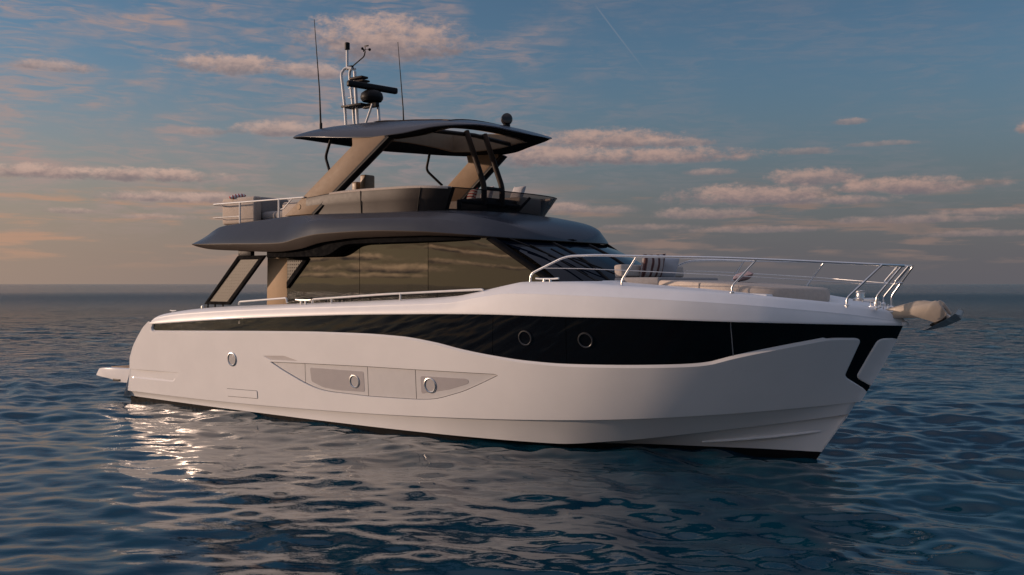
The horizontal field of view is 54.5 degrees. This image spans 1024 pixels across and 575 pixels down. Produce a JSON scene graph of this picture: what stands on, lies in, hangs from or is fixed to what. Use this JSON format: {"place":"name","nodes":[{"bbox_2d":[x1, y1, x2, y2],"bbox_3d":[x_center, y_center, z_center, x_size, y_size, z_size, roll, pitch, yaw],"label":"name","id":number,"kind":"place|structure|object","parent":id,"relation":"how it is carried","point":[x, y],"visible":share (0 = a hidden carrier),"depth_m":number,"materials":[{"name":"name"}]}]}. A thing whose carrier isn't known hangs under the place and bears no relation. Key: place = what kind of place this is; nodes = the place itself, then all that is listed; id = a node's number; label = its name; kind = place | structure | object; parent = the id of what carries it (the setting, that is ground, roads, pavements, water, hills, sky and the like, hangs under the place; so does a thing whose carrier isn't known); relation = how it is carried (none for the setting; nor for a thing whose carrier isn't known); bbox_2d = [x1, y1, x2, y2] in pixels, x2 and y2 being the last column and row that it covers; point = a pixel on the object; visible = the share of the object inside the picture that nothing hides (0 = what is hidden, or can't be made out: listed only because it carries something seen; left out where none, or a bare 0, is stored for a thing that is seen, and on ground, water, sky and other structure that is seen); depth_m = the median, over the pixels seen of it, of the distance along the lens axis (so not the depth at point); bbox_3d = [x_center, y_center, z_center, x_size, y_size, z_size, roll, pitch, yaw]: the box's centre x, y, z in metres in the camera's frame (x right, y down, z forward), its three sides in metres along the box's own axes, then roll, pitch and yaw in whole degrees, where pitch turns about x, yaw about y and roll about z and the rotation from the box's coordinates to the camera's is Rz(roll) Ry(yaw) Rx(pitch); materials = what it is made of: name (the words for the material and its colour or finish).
{"place":"outdoors","nodes":[
{"label":"outdoors","id":0,"kind":"place"},
{"bbox_2d":[0,284,1023,574],"bbox_3d":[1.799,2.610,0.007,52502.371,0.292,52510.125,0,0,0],"label":"sea","id":1,"kind":"structure","parent":0,"point":[916,468],"depth_m":13.06,"materials":[{"name":"blue liquid"}]},
{"bbox_2d":[96,19,963,458],"bbox_3d":[-1.203,-0.991,19.512,18.858,8.881,4.978,0,0,38],"label":"motor yacht","id":2,"kind":"object","parent":1,"relation":"on","point":[462,305],"visible":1,"depth_m":16.70,"materials":[{"name":"white"}]},
{"bbox_2d":[229,194,245,198],"bbox_3d":[-5.825,-1.931,21.114,0.360,0.105,0.340,-10,11,-17],"label":"pillow","id":3,"kind":"object","parent":2,"relation":"on","point":[236,196],"visible":0.87,"depth_m":20.98,"materials":[{"name":"multicoloured fabric"}]},
{"bbox_2d":[287,245,359,303],"bbox_3d":[-3.638,-0.019,19.077,2.065,1.580,0.012,0,0,38],"label":"side window","id":4,"kind":"structure","parent":2,"relation":"in","point":[320,277],"depth_m":18.96,"materials":[{"name":"black glass"}]},
{"bbox_2d":[360,242,427,300],"bbox_3d":[-2.140,-0.025,17.907,1.713,1.600,0.012,0,0,38],"label":"side window","id":5,"kind":"structure","parent":2,"relation":"in","point":[392,267],"depth_m":17.89,"materials":[{"name":"black glass"}]},
{"bbox_2d":[428,238,545,297],"bbox_3d":[-0.351,-0.040,16.546,2.759,1.640,0.004,0,0,37],"label":"side window","id":6,"kind":"structure","parent":2,"relation":"in","point":[466,264],"depth_m":16.82,"materials":[{"name":"black glass"}]},
{"bbox_2d":[512,186,525,192],"bbox_3d":[0.111,-1.872,19.941,0.146,0.360,0.360,32,-21,-37],"label":"pillow","id":7,"kind":"object","parent":2,"relation":"on","point":[521,189],"visible":0.4,"depth_m":19.86,"materials":[{"name":"grey fabric"}]},
{"bbox_2d":[639,254,665,276],"bbox_3d":[2.306,-0.354,16.341,0.460,0.420,0.189,-2,21,-28],"label":"pillow","id":8,"kind":"object","parent":2,"relation":"on","point":[653,264],"visible":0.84,"depth_m":16.26,"materials":[{"name":"fabric"}]},
{"bbox_2d":[662,258,679,276],"bbox_3d":[2.584,-0.340,16.631,0.440,0.400,0.178,2,22,-24],"label":"pillow","id":9,"kind":"object","parent":2,"relation":"on","point":[670,264],"visible":0.58,"depth_m":16.57,"materials":[{"name":"grey fabric"}]},
{"bbox_2d":[733,271,753,281],"bbox_3d":[3.724,-0.178,16.045,0.340,0.147,0.400,-16,-3,13],"label":"pillow","id":10,"kind":"object","parent":2,"relation":"on","point":[747,273],"visible":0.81,"depth_m":15.89,"materials":[{"name":"multicoloured fabric"}]},
{"bbox_2d":[0,0,1023,283],"label":"sky","id":11,"kind":"structure","parent":0,"point":[864,131],"materials":[{"name":"blue"}]}
]}

